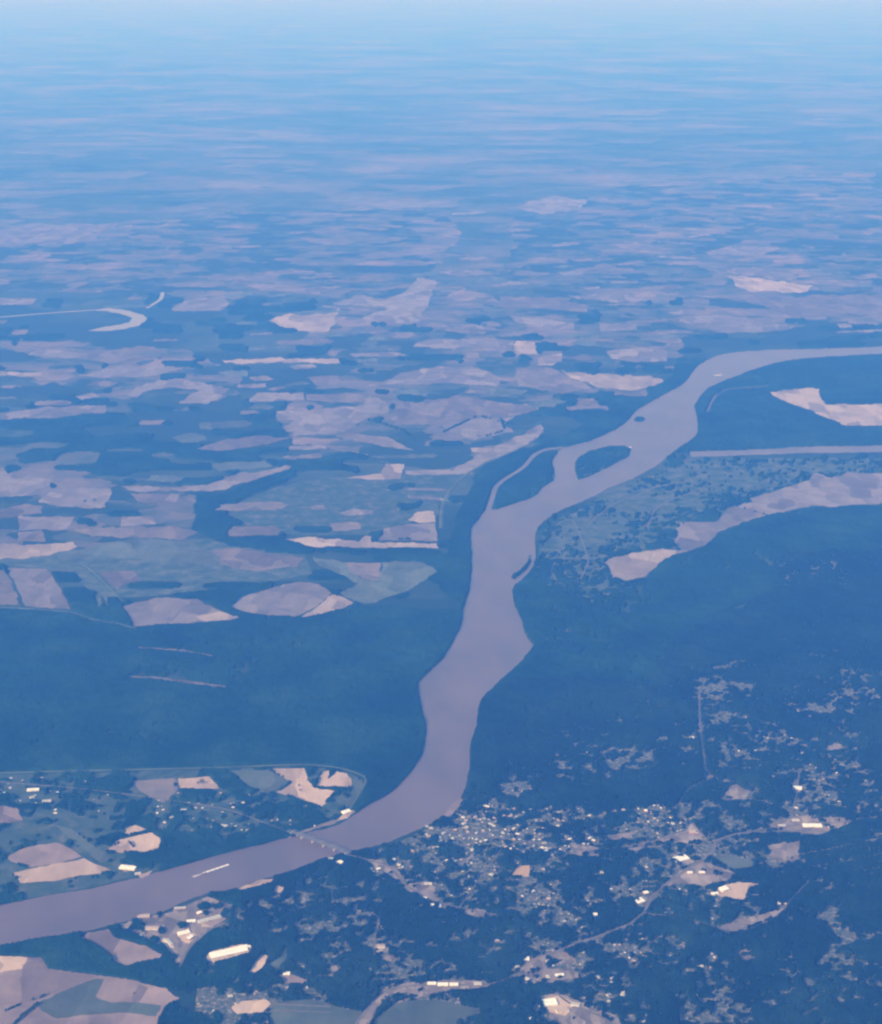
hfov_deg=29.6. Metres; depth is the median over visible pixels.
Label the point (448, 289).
field
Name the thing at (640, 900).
store building
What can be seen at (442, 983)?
store building
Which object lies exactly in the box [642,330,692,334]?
field
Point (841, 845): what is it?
road
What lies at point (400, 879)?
road
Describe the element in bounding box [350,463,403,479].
field
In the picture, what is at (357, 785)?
field
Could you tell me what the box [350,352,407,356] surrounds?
field
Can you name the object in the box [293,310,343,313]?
field
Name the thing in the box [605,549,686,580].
field
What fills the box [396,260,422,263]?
field
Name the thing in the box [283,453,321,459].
field
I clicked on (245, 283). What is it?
field
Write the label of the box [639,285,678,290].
field
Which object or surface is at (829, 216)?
field
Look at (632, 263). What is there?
field
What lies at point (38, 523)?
field
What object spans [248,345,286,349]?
field
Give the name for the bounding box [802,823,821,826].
warehouse
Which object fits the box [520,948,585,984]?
paved ground
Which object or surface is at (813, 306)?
field
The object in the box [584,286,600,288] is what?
field
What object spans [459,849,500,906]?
road
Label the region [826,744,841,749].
paved ground
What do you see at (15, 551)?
field
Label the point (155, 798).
road
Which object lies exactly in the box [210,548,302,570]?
field
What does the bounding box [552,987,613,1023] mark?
road
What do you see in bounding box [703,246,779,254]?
field
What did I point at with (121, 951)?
field
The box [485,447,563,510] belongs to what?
river channel
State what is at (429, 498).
field
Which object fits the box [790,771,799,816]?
road
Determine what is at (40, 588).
field
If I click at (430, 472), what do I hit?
field
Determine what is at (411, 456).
field
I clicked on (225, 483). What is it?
field
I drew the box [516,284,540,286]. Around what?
field
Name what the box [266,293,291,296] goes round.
field
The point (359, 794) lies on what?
levee terrain
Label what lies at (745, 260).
field
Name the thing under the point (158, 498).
field
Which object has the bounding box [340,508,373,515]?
field
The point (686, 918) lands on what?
road
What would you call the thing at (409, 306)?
field
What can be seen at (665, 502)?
road
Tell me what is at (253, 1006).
field
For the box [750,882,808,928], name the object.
road
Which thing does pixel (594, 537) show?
meadow ground
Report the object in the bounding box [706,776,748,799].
paved ground
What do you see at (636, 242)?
field
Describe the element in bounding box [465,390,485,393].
field
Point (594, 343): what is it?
field
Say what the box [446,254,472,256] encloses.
field
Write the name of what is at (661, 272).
field
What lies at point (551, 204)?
field
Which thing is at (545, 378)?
field
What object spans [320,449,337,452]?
field
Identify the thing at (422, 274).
field
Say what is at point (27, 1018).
field
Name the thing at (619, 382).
field
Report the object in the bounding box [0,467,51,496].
field
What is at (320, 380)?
field
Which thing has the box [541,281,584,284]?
field
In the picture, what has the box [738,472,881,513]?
field
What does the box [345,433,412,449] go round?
field
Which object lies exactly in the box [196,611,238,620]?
field
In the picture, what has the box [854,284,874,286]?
field
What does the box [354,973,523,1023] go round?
road
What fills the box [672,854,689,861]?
warehouse
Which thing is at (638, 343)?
field
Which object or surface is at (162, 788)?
field
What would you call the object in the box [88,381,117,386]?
field
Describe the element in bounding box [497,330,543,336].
field
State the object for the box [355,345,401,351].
field
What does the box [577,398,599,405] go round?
field
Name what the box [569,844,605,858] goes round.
paved ground
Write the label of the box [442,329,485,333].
field
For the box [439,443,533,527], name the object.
levee terrain
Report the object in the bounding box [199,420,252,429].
field
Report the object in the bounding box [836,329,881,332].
field
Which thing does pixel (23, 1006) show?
field
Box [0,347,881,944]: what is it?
river
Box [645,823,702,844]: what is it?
paved ground
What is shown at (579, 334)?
field
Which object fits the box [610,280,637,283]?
field
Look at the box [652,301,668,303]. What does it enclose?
field
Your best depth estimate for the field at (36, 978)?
17102.71 m
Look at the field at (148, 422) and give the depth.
37522.88 m
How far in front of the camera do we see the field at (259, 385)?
40743.77 m
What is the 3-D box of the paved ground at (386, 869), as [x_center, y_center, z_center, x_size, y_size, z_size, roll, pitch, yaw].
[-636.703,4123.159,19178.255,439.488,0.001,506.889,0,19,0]
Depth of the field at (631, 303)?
50166.92 m
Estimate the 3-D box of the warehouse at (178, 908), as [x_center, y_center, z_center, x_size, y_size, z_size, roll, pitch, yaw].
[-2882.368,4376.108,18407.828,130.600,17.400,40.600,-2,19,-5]
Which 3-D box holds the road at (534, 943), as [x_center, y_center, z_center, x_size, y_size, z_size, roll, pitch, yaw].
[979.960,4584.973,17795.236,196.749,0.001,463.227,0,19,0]
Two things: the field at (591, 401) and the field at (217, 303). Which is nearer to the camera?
the field at (591, 401)
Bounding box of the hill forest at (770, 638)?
[240,548,881,1023]
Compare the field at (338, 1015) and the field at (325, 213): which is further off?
the field at (325, 213)
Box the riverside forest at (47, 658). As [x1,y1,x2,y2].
[0,600,532,871]
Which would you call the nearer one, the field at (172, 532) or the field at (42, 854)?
the field at (42, 854)
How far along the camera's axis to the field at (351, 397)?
39641.54 m
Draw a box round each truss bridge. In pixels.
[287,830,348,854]
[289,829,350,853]
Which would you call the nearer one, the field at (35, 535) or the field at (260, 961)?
the field at (260, 961)
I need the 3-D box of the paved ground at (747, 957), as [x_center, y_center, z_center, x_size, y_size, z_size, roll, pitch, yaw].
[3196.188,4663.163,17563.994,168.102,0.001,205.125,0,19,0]
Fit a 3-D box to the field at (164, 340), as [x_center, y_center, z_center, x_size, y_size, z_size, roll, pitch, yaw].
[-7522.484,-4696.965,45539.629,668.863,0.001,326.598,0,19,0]
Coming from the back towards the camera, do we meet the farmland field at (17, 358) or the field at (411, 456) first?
the farmland field at (17, 358)
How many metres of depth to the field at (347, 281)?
53693.79 m
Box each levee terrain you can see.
[0,607,134,627]
[0,764,366,809]
[80,562,123,601]
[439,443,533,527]
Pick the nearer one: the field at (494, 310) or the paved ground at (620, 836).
the paved ground at (620, 836)
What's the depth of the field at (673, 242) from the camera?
60965.77 m
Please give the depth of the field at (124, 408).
38596.86 m
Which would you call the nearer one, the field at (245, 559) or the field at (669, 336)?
the field at (245, 559)
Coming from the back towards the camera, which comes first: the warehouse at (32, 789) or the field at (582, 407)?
the field at (582, 407)
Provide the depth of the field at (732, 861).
19345.25 m
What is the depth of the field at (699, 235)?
62481.63 m
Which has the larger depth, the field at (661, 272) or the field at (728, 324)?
the field at (661, 272)
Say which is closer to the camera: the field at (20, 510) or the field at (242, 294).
the field at (20, 510)
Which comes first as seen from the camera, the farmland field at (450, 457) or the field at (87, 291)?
the farmland field at (450, 457)
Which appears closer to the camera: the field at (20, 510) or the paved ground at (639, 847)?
the paved ground at (639, 847)
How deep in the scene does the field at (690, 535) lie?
30650.04 m
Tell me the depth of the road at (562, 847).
19818.64 m
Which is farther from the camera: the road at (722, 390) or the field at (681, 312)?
the field at (681, 312)
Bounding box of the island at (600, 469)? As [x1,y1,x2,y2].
[575,448,629,477]
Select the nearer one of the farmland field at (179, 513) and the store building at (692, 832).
the store building at (692, 832)
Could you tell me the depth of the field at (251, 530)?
30437.48 m
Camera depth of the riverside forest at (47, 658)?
23772.22 m
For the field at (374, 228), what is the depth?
64077.46 m
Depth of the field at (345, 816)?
20399.91 m
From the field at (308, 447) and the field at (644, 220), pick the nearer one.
the field at (308, 447)
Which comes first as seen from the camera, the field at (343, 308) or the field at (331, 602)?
the field at (331, 602)
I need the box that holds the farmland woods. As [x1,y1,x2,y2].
[0,293,881,601]
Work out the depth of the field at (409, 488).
32827.80 m
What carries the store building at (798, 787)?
on the paved ground
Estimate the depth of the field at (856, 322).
47716.93 m
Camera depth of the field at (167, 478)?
33515.86 m
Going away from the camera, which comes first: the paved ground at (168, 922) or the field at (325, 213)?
the paved ground at (168, 922)
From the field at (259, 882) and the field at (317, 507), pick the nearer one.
the field at (259, 882)
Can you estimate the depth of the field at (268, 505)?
31814.90 m
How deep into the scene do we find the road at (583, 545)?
29707.10 m
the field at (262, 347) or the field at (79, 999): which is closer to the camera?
the field at (79, 999)
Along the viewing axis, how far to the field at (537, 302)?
50314.61 m
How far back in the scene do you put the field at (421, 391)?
40185.59 m
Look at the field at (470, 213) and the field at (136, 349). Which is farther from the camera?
the field at (470, 213)
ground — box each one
[0,0,881,1012]
[0,538,311,597]
[0,767,357,899]
[120,897,231,962]
[194,553,881,1023]
[230,474,438,535]
[327,965,339,976]
[359,981,489,1023]
[368,860,403,879]
[375,943,388,952]
[380,954,396,960]
[405,882,492,916]
[459,854,473,863]
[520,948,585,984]
[526,458,881,646]
[541,993,620,1023]
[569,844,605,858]
[605,831,633,839]
[628,843,652,851]
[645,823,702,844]
[667,862,733,886]
[681,858,694,865]
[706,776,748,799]
[719,903,787,931]
[737,949,751,959]
[767,841,799,863]
[770,815,847,834]
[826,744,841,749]
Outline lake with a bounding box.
[90,308,146,330]
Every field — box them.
[0,206,461,305]
[0,222,117,246]
[0,298,35,304]
[0,338,242,413]
[0,371,41,376]
[0,396,16,398]
[0,405,106,419]
[0,459,195,547]
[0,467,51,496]
[0,504,41,518]
[0,542,76,559]
[0,570,20,605]
[0,806,22,822]
[0,956,26,972]
[0,956,178,1020]
[0,957,93,1004]
[0,1012,157,1023]
[7,568,69,608]
[7,843,81,866]
[12,329,27,334]
[14,858,109,882]
[18,516,74,530]
[18,530,44,541]
[21,345,157,363]
[28,349,87,359]
[34,400,71,405]
[38,978,160,1017]
[39,487,111,508]
[51,368,76,372]
[56,825,112,862]
[57,538,220,564]
[69,290,102,292]
[74,526,196,539]
[75,393,98,400]
[78,365,181,378]
[82,929,161,965]
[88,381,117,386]
[95,593,101,605]
[98,980,178,1002]
[99,571,140,589]
[105,304,149,307]
[107,405,129,411]
[108,832,160,852]
[120,516,157,526]
[122,347,153,351]
[122,465,290,491]
[123,597,218,626]
[125,825,144,835]
[127,378,228,403]
[129,675,225,687]
[131,493,178,503]
[134,778,177,802]
[138,647,211,655]
[138,871,151,877]
[139,420,164,424]
[144,475,183,482]
[154,339,176,340]
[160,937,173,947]
[163,219,181,221]
[171,296,228,311]
[172,433,205,442]
[178,776,218,788]
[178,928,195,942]
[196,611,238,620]
[197,435,291,450]
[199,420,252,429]
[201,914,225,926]
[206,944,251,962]
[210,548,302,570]
[211,461,273,470]
[214,501,287,510]
[216,278,241,281]
[218,370,247,376]
[222,357,339,363]
[224,292,257,296]
[227,526,280,536]
[231,281,257,284]
[231,582,330,616]
[231,770,286,791]
[232,999,269,1013]
[234,245,260,248]
[235,321,256,324]
[237,383,266,387]
[237,878,272,889]
[240,410,258,414]
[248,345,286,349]
[249,375,273,380]
[249,392,304,401]
[249,954,267,972]
[250,332,272,335]
[250,405,273,409]
[254,270,292,275]
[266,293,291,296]
[267,287,303,289]
[267,947,286,969]
[268,309,339,331]
[268,386,285,390]
[269,999,361,1023]
[273,768,334,806]
[275,885,283,892]
[276,338,333,344]
[276,357,557,468]
[276,395,389,435]
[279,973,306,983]
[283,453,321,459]
[285,381,309,386]
[286,536,437,547]
[289,364,316,368]
[289,445,326,449]
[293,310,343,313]
[294,818,338,834]
[300,275,335,278]
[302,594,352,616]
[304,276,683,392]
[304,286,338,290]
[306,393,367,402]
[307,292,319,294]
[308,375,341,385]
[310,505,324,509]
[313,212,340,214]
[313,557,436,603]
[315,272,332,275]
[316,770,351,786]
[318,332,356,336]
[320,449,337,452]
[322,305,367,310]
[329,281,364,282]
[330,522,360,530]
[334,278,435,324]
[338,810,354,820]
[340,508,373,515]
[342,366,500,387]
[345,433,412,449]
[345,779,363,807]
[347,562,380,580]
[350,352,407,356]
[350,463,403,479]
[352,226,388,230]
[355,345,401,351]
[356,358,377,362]
[361,341,377,345]
[369,330,387,333]
[369,336,384,340]
[371,281,395,283]
[371,453,436,458]
[374,1000,478,1023]
[378,523,437,541]
[380,225,402,227]
[390,332,416,337]
[392,388,428,394]
[394,395,535,424]
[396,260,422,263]
[403,216,430,218]
[404,487,448,490]
[406,469,472,474]
[407,495,447,500]
[408,272,439,276]
[409,511,435,522]
[414,337,513,349]
[416,322,447,326]
[435,284,460,285]
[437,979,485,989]
[438,288,464,290]
[440,269,499,276]
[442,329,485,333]
[442,798,462,816]
[443,416,513,439]
[445,425,543,470]
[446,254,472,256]
[452,211,485,214]
[456,324,484,328]
[459,256,489,260]
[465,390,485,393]
[466,352,479,357]
[468,277,505,282]
[471,447,492,452]
[483,308,510,312]
[486,321,500,326]
[487,388,526,394]
[490,281,528,286]
[497,168,881,333]
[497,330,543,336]
[500,296,587,311]
[505,228,529,231]
[510,315,573,328]
[513,865,529,876]
[514,341,537,354]
[515,367,596,393]
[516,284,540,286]
[517,196,587,213]
[526,263,553,264]
[527,399,563,406]
[537,353,562,365]
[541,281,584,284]
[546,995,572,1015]
[552,242,579,246]
[555,265,575,267]
[558,271,582,275]
[561,370,662,390]
[565,405,607,409]
[566,331,601,336]
[569,294,642,302]
[571,258,612,261]
[571,354,595,360]
[572,340,615,346]
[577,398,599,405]
[579,335,624,339]
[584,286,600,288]
[585,280,608,282]
[598,310,625,313]
[599,323,636,330]
[600,302,643,305]
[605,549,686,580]
[606,347,666,361]
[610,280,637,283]
[613,260,645,265]
[614,391,647,396]
[617,341,651,346]
[624,241,649,243]
[630,320,667,322]
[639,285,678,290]
[641,219,663,221]
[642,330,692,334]
[643,334,687,338]
[644,270,680,274]
[647,224,661,226]
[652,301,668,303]
[656,295,682,297]
[657,255,697,258]
[658,240,693,243]
[661,238,691,239]
[662,315,796,333]
[663,304,687,308]
[668,309,700,314]
[674,507,765,550]
[689,234,711,237]
[692,298,704,300]
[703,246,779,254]
[716,854,753,869]
[717,882,757,899]
[721,267,798,281]
[728,276,810,292]
[736,293,881,317]
[737,258,754,261]
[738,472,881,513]
[770,388,881,425]
[790,248,815,251]
[803,269,849,273]
[816,215,843,216]
[822,290,843,291]
[836,323,851,327]
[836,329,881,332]
[848,320,879,324]
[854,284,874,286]
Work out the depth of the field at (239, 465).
34367.18 m
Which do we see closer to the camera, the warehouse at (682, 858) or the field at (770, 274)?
the warehouse at (682, 858)
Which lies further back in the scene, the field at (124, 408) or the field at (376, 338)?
the field at (376, 338)
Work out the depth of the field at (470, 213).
67783.57 m
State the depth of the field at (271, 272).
55212.29 m
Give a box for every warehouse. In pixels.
[27,788,38,791]
[119,864,136,870]
[139,914,149,918]
[144,926,158,929]
[164,939,173,944]
[174,906,185,909]
[177,929,189,935]
[186,919,195,922]
[197,914,221,923]
[209,945,247,958]
[539,998,557,1006]
[555,1007,568,1012]
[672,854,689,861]
[718,885,729,891]
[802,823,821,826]
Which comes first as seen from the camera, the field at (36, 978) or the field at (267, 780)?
the field at (36, 978)
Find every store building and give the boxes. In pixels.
[341,809,351,813]
[437,982,447,985]
[570,1002,579,1006]
[635,897,645,903]
[689,830,698,833]
[793,785,801,789]
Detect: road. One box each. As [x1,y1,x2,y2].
[0,781,289,832]
[178,922,225,966]
[271,1003,330,1006]
[271,1010,330,1012]
[346,854,495,915]
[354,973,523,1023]
[371,912,378,954]
[441,831,688,849]
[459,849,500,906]
[524,929,542,953]
[546,830,798,954]
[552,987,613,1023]
[555,519,588,578]
[588,479,697,524]
[647,490,706,527]
[647,913,725,929]
[675,777,712,837]
[698,691,712,776]
[707,386,760,411]
[735,816,876,833]
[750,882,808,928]
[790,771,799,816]
[800,837,881,853]
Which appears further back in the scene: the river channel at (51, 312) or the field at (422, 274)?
the field at (422, 274)
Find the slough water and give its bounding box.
[690,445,881,456]
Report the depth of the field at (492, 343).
45140.35 m
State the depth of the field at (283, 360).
43253.66 m
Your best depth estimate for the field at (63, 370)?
42211.83 m
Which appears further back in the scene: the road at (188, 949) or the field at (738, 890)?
the field at (738, 890)
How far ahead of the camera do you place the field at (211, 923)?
18142.21 m
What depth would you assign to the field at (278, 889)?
18786.53 m
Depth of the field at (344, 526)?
30704.99 m
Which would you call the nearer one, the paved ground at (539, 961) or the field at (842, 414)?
the paved ground at (539, 961)
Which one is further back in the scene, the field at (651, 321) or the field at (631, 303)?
the field at (631, 303)
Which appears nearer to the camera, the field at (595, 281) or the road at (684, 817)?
the road at (684, 817)
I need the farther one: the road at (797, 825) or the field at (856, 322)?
the field at (856, 322)
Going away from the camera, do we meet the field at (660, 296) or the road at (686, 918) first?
the road at (686, 918)
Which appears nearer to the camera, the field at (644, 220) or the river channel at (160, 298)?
the river channel at (160, 298)
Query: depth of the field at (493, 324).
47457.23 m
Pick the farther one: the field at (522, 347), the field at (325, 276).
the field at (325, 276)
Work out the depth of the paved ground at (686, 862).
19342.44 m
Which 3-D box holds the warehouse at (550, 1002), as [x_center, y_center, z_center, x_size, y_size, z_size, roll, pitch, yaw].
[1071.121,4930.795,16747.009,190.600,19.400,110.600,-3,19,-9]
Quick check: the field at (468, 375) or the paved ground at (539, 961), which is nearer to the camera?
the paved ground at (539, 961)
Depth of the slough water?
35340.39 m
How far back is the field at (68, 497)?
32404.45 m
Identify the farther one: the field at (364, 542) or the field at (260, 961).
the field at (364, 542)
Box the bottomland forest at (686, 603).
[503,354,881,678]
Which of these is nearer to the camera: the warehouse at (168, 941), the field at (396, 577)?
the warehouse at (168, 941)
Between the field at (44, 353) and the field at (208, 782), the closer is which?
the field at (208, 782)
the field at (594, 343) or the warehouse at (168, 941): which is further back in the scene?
the field at (594, 343)
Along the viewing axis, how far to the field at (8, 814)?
20400.32 m
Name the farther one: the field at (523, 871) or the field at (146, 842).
the field at (146, 842)
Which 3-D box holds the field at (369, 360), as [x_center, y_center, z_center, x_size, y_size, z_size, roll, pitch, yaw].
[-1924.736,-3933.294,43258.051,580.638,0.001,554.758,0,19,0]
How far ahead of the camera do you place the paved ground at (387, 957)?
17510.73 m
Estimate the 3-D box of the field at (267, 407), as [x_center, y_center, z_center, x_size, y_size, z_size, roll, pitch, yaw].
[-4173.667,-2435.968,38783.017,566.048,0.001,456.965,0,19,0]
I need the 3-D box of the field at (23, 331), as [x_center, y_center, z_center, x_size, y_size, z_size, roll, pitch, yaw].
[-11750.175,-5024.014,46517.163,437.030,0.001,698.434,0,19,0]
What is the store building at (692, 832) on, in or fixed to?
on the paved ground at (686, 838)
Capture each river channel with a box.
[0,309,102,317]
[146,292,164,307]
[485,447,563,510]
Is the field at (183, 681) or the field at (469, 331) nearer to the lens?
the field at (183, 681)
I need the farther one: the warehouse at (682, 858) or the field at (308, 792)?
the field at (308, 792)
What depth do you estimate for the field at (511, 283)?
53368.64 m
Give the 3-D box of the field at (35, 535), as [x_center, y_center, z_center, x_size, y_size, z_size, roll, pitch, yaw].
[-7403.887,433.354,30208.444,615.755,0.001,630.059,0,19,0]
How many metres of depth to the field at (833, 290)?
52258.95 m
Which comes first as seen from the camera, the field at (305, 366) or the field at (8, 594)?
the field at (8, 594)
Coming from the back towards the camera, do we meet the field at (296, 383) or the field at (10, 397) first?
the field at (296, 383)
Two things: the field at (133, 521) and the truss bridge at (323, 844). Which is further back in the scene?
the field at (133, 521)
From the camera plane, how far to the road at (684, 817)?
20408.03 m
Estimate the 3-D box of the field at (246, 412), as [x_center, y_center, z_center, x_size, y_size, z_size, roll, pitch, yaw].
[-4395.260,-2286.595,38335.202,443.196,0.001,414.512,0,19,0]
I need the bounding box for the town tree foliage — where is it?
[0,765,360,1023]
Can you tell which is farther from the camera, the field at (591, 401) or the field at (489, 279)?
the field at (489, 279)
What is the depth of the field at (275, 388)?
40461.43 m
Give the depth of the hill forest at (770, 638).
19604.08 m
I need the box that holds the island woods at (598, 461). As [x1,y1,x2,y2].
[511,416,644,578]
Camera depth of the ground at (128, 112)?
102665.95 m
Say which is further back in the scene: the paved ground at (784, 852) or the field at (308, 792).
the field at (308, 792)
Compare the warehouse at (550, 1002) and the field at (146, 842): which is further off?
the field at (146, 842)
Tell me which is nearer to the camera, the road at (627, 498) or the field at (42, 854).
the field at (42, 854)
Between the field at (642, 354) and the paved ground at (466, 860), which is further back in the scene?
the field at (642, 354)
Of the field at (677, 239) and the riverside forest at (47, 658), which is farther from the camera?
the field at (677, 239)
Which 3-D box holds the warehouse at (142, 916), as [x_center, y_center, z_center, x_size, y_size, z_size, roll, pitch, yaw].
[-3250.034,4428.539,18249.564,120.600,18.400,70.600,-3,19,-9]
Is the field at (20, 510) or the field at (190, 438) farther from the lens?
the field at (190, 438)
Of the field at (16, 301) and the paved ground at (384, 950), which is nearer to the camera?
the paved ground at (384, 950)
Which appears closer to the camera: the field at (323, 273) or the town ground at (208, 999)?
the town ground at (208, 999)
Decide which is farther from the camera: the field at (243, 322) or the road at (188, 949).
the field at (243, 322)
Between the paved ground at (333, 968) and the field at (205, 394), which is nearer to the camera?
the paved ground at (333, 968)
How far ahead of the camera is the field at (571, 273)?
55040.41 m
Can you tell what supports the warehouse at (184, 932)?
on the paved ground at (168, 922)
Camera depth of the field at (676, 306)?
49884.02 m
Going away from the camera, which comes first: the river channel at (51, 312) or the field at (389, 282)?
the river channel at (51, 312)
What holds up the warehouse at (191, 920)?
on the paved ground at (168, 922)
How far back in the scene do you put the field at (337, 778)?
21277.97 m
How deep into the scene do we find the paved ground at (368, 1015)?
16953.31 m
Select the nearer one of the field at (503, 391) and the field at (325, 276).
the field at (503, 391)
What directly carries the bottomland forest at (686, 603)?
on the ground at (128, 112)
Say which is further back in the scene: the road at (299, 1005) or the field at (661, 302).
the field at (661, 302)
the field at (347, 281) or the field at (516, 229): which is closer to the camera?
the field at (347, 281)
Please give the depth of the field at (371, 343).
45140.57 m
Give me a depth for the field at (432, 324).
47332.45 m
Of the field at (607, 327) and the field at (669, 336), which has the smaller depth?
the field at (669, 336)
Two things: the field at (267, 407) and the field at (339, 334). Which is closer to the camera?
the field at (267, 407)
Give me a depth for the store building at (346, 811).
20466.10 m
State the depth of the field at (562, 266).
56278.52 m
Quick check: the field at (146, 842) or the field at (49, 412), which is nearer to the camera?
the field at (146, 842)
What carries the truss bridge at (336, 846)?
on the ground at (128, 112)
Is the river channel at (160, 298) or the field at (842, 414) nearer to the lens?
the field at (842, 414)
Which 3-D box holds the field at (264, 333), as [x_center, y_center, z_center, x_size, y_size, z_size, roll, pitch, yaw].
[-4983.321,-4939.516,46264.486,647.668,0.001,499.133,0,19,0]
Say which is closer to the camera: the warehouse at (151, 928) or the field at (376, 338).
the warehouse at (151, 928)

